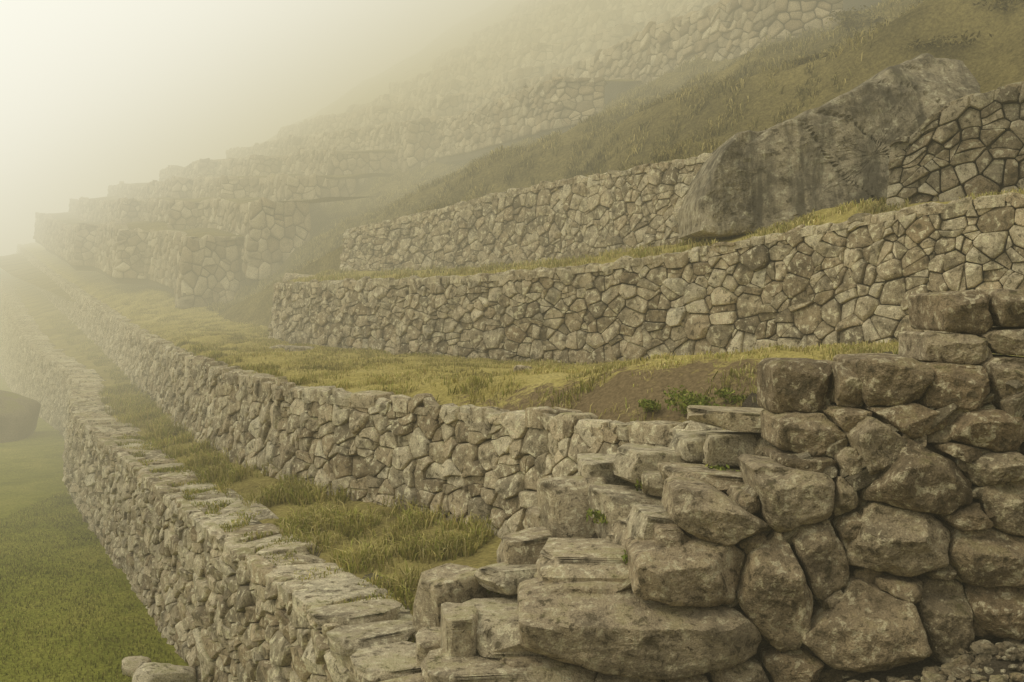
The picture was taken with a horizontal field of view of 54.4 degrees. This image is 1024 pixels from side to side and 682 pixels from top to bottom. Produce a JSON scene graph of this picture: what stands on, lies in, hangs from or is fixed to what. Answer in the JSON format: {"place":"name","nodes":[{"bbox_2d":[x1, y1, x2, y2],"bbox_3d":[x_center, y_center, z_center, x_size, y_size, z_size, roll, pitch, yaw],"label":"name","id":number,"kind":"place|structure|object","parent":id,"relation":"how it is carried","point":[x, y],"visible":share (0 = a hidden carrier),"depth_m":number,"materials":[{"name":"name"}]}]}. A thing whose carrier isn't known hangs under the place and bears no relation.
{"place":"outdoors","nodes":[
{"label":"outdoors","id":0,"kind":"place"},
{"bbox_2d":[0,489,187,681],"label":"grass","id":1,"kind":"structure","parent":0,"point":[42,567],"depth_m":12.93,"materials":[{"name":"green plant"}]},
{"bbox_2d":[47,212,313,241],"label":"terrace ground","id":2,"kind":"structure","parent":0,"point":[70,218],"depth_m":38.59,"materials":[{"name":"green plant"}]},
{"bbox_2d":[107,173,355,215],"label":"stone wall","id":3,"kind":"structure","parent":2,"relation":"on","point":[276,187],"depth_m":40.02,"materials":[{"name":"grey stone"}]},
{"bbox_2d":[90,196,366,203],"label":"terrace ground","id":4,"kind":"structure","parent":0,"point":[244,200],"depth_m":38.43,"materials":[{"name":"green plant"}]},
{"bbox_2d":[159,147,395,184],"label":"stone wall","id":5,"kind":"structure","parent":4,"relation":"on","point":[304,162],"depth_m":42.13,"materials":[{"name":"grey stone"}]},
{"bbox_2d":[0,0,496,255],"label":"sky","id":6,"kind":"structure","parent":0,"point":[95,95],"materials":[{"name":"white"}]},
{"bbox_2d":[9,274,504,615],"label":"terrace ground","id":7,"kind":"structure","parent":0,"point":[38,304],"depth_m":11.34,"materials":[{"name":"green plant"}]},
{"bbox_2d":[16,244,722,538],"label":"stone wall","id":8,"kind":"structure","parent":7,"relation":"on","point":[496,463],"depth_m":11.27,"materials":[{"name":"grey stone"}]},
{"bbox_2d":[132,173,392,185],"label":"terrace ground","id":9,"kind":"structure","parent":0,"point":[357,176],"depth_m":37.61,"materials":[{"name":"green plant"}]},
{"bbox_2d":[217,149,395,161],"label":"terrace ground","id":10,"kind":"structure","parent":0,"point":[380,151],"depth_m":38.94,"materials":[{"name":"green plant"}]},
{"bbox_2d":[0,374,725,681],"bbox_3d":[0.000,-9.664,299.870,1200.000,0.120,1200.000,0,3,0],"label":"ground","id":11,"kind":"structure","parent":0,"point":[31,468],"depth_m":13.54,"materials":[{"name":"green plant"}]},
{"bbox_2d":[0,390,40,442],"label":"rock","id":12,"kind":"object","parent":11,"relation":"on","point":[19,414],"visible":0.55,"depth_m":27.38,"materials":[{"name":"grey stone"}]},
{"bbox_2d":[122,656,151,676],"bbox_3d":[-3.944,3.426,10.464,0.299,0.196,0.300,-1,3,-20],"label":"rock","id":13,"kind":"object","parent":11,"relation":"on","point":[130,665],"visible":0.68,"depth_m":10.38,"materials":[{"name":"stone"}]},
{"bbox_2d":[132,662,195,681],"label":"rock","id":14,"kind":"object","parent":11,"relation":"on","point":[156,672],"visible":1,"depth_m":10.02,"materials":[{"name":"stone"}]},
{"bbox_2d":[0,268,416,681],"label":"stone wall","id":15,"kind":"structure","parent":11,"relation":"on","point":[219,602],"depth_m":11.25,"materials":[{"name":"grey stone"}]},
{"bbox_2d":[114,434,414,642],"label":"capstones","id":16,"kind":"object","parent":15,"relation":"on","point":[222,504],"depth_m":10.67,"materials":[{"name":"grey stone"}]},
{"bbox_2d":[23,242,898,429],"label":"terrace ground","id":17,"kind":"structure","parent":0,"point":[618,388],"depth_m":11.06,"materials":[{"name":"green plant"}]},
{"bbox_2d":[33,212,245,308],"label":"stone wall","id":18,"kind":"structure","parent":17,"relation":"on","point":[187,271],"depth_m":37.07,"materials":[{"name":"grey stone"}]},
{"bbox_2d":[269,345,285,349],"bbox_3d":[-4.510,0.178,19.296,0.424,0.225,0.467,0,3,0],"label":"rock","id":19,"kind":"object","parent":17,"relation":"on","point":[277,346],"visible":0.29,"depth_m":19.12,"materials":[{"name":"stone"}]},
{"bbox_2d":[284,345,314,351],"bbox_3d":[-3.891,0.207,18.628,0.672,0.247,0.458,0,3,0],"label":"rock","id":20,"kind":"object","parent":17,"relation":"on","point":[293,348],"visible":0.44,"depth_m":18.45,"materials":[{"name":"stone"}]},
{"bbox_2d":[513,365,532,371],"bbox_3d":[0.152,0.368,12.931,0.200,0.124,0.259,2,4,42],"label":"rock","id":21,"kind":"object","parent":17,"relation":"on","point":[519,367],"visible":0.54,"depth_m":12.83,"materials":[{"name":"stone"}]},
{"bbox_2d":[78,278,1023,421],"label":"grass","id":22,"kind":"structure","parent":17,"relation":"on","point":[863,348],"depth_m":14.19,"materials":[{"name":"green plant"}]},
{"bbox_2d":[267,192,1023,363],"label":"stone wall","id":23,"kind":"structure","parent":17,"relation":"on","point":[856,278],"depth_m":14.35,"materials":[{"name":"grey stone"}]},
{"bbox_2d":[638,397,660,411],"bbox_3d":[1.208,0.564,8.716,0.226,0.146,0.275,0,3,0],"label":"weed plant","id":24,"kind":"object","parent":17,"relation":"on","point":[650,405],"visible":1,"depth_m":8.65,"materials":[{"name":"green plant"}]},
{"bbox_2d":[662,385,724,414],"bbox_3d":[1.542,0.514,8.353,0.516,0.254,0.536,0,3,0],"label":"weed plant","id":25,"kind":"object","parent":17,"relation":"on","point":[692,398],"visible":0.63,"depth_m":8.34,"materials":[{"name":"green plant"}]},
{"bbox_2d":[714,387,748,404],"bbox_3d":[1.887,0.462,8.328,0.408,0.172,0.376,0,3,0],"label":"weed plant","id":26,"kind":"object","parent":17,"relation":"on","point":[723,392],"visible":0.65,"depth_m":8.27,"materials":[{"name":"green plant"}]},
{"bbox_2d":[0,0,1023,327],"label":"hillside","id":27,"kind":"structure","parent":0,"point":[994,60],"depth_m":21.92,"materials":[{"name":"green plant"}]},
{"bbox_2d":[68,197,310,284],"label":"stone wall","id":28,"kind":"structure","parent":27,"relation":"on","point":[274,234],"depth_m":33.13,"materials":[{"name":"grey stone"}]},
{"bbox_2d":[226,76,607,171],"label":"stone wall","id":29,"kind":"structure","parent":27,"relation":"on","point":[539,109],"depth_m":35.02,"materials":[{"name":"grey stone"}]},
{"bbox_2d":[506,0,569,18],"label":"stone wall","id":30,"kind":"structure","parent":27,"relation":"on","point":[528,6],"depth_m":59.10,"materials":[{"name":"grey stone"}]},
{"bbox_2d":[389,0,719,94],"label":"stone wall","id":31,"kind":"structure","parent":27,"relation":"on","point":[532,54],"depth_m":44.11,"materials":[{"name":"grey stone"}]},
{"bbox_2d":[276,0,842,139],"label":"stone wall","id":32,"kind":"structure","parent":27,"relation":"on","point":[721,30],"depth_m":29.53,"materials":[{"name":"grey stone"}]},
{"bbox_2d":[346,0,881,112],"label":"stone wall","id":33,"kind":"structure","parent":27,"relation":"on","point":[435,89],"depth_m":45.15,"materials":[{"name":"grey stone"}]},
{"bbox_2d":[792,52,829,65],"bbox_3d":[6.272,-5.765,20.316,1.112,0.325,0.888,0,3,0],"label":"shrub","id":34,"kind":"object","parent":27,"relation":"on","point":[803,59],"visible":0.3,"depth_m":20.26,"materials":[{"name":"green plant"}]},
{"bbox_2d":[825,5,879,23],"bbox_3d":[7.810,-7.377,22.802,1.375,0.440,1.365,0,3,0],"label":"shrub","id":35,"kind":"object","parent":27,"relation":"on","point":[857,14],"visible":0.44,"depth_m":22.48,"materials":[{"name":"green plant"}]},
{"bbox_2d":[837,14,886,30],"bbox_3d":[7.774,-7.032,22.091,1.101,0.400,0.818,0,3,0],"label":"shrub","id":36,"kind":"object","parent":27,"relation":"on","point":[848,23],"visible":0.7,"depth_m":21.95,"materials":[{"name":"green plant"}]},
{"bbox_2d":[901,30,993,49],"bbox_3d":[7.812,-5.343,18.153,1.300,0.414,1.620,0,3,0],"label":"shrub","id":37,"kind":"object","parent":27,"relation":"on","point":[939,44],"visible":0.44,"depth_m":17.91,"materials":[{"name":"green plant"}]},
{"bbox_2d":[973,0,1017,11],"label":"shrub","id":38,"kind":"object","parent":27,"relation":"on","point":[1004,5],"visible":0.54,"depth_m":17.84,"materials":[{"name":"green plant"}]},
{"bbox_2d":[441,79,639,118],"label":"terrace ground","id":39,"kind":"structure","parent":0,"point":[622,80],"depth_m":30.36,"materials":[{"name":"green plant"}]},
{"bbox_2d":[285,187,1023,281],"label":"terrace ground","id":40,"kind":"structure","parent":0,"point":[839,218],"depth_m":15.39,"materials":[{"name":"green plant"}]},
{"bbox_2d":[282,272,314,281],"bbox_3d":[-5.003,-1.367,24.571,1.304,0.639,0.671,-1,3,-27],"label":"rock","id":41,"kind":"object","parent":40,"relation":"on","point":[288,276],"visible":0.18,"depth_m":24.19,"materials":[{"name":"stone"}]},
{"bbox_2d":[340,153,711,270],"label":"stone wall","id":42,"kind":"structure","parent":40,"relation":"on","point":[597,213],"depth_m":20.09,"materials":[{"name":"grey stone"}]},
{"bbox_2d":[678,130,765,240],"bbox_3d":[3.604,-2.523,16.288,1.593,1.813,3.035,0,3,0],"label":"granite boulder","id":43,"kind":"object","parent":40,"relation":"on","point":[720,200],"visible":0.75,"depth_m":15.13,"materials":[{"name":"grey stone"}]},
{"bbox_2d":[728,53,980,237],"bbox_3d":[5.416,-3.133,16.876,4.360,3.406,4.726,0,3,0],"label":"granite boulder","id":44,"kind":"object","parent":40,"relation":"on","point":[834,152],"visible":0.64,"depth_m":15.30,"materials":[{"name":"grey stone"}]},
{"bbox_2d":[886,81,1023,208],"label":"stone wall","id":45,"kind":"structure","parent":40,"relation":"on","point":[965,146],"depth_m":12.71,"materials":[{"name":"grey stone"}]},
{"bbox_2d":[592,352,1018,538],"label":"bare earth ground","id":46,"kind":"structure","parent":0,"point":[749,401],"depth_m":8.09,"materials":[{"name":"brown soil"}]},
{"bbox_2d":[306,405,773,681],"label":"stone staircase","id":47,"kind":"structure","parent":46,"relation":"on","point":[464,624],"depth_m":6.64,"materials":[{"name":"stone"}]},
{"bbox_2d":[621,549,627,563],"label":"weed plant","id":48,"kind":"object","parent":47,"relation":"on","point":[624,556],"visible":0.15,"depth_m":6.08,"materials":[{"name":"green plant"}]},
{"bbox_2d":[635,479,641,490],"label":"weed plant","id":49,"kind":"object","parent":47,"relation":"on","point":[637,482],"visible":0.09,"depth_m":6.94,"materials":[{"name":"green plant"}]},
{"bbox_2d":[705,463,738,471],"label":"weed plant","id":50,"kind":"object","parent":47,"relation":"on","point":[717,467],"visible":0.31,"depth_m":6.61,"materials":[{"name":"green plant"}]},
{"bbox_2d":[586,508,607,523],"bbox_3d":[0.645,1.231,6.959,0.267,0.148,0.362,0,3,0],"label":"weed plant","id":51,"kind":"object","parent":46,"relation":"on","point":[596,514],"visible":0.58,"depth_m":6.89,"materials":[{"name":"green plant"}]},
{"bbox_2d":[498,288,1023,681],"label":"stone wall","id":52,"kind":"structure","parent":46,"relation":"on","point":[867,515],"depth_m":5.69,"materials":[{"name":"stone"}]},
{"bbox_2d":[838,636,1023,681],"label":"path","id":53,"kind":"structure","parent":0,"point":[916,668],"depth_m":5.59,"materials":[{"name":"grey stone"}]},
{"bbox_2d":[847,639,1023,681],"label":"rubble","id":54,"kind":"object","parent":53,"relation":"on","point":[962,666],"visible":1,"depth_m":5.35,"materials":[{"name":"stone"}]},
{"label":"terrace ground","id":55,"kind":"structure","parent":0,"visible":0},
{"bbox_2d":[429,0,696,70],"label":"stone wall","id":56,"kind":"structure","parent":55,"relation":"on","point":[571,29],"depth_m":47.77,"materials":[{"name":"grey stone"}]},
{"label":"terrace ground","id":57,"kind":"structure","parent":0,"visible":0},
{"bbox_2d":[467,0,654,44],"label":"stone wall","id":58,"kind":"structure","parent":57,"relation":"on","point":[550,15],"depth_m":53.03,"materials":[{"name":"grey stone"}]}
]}

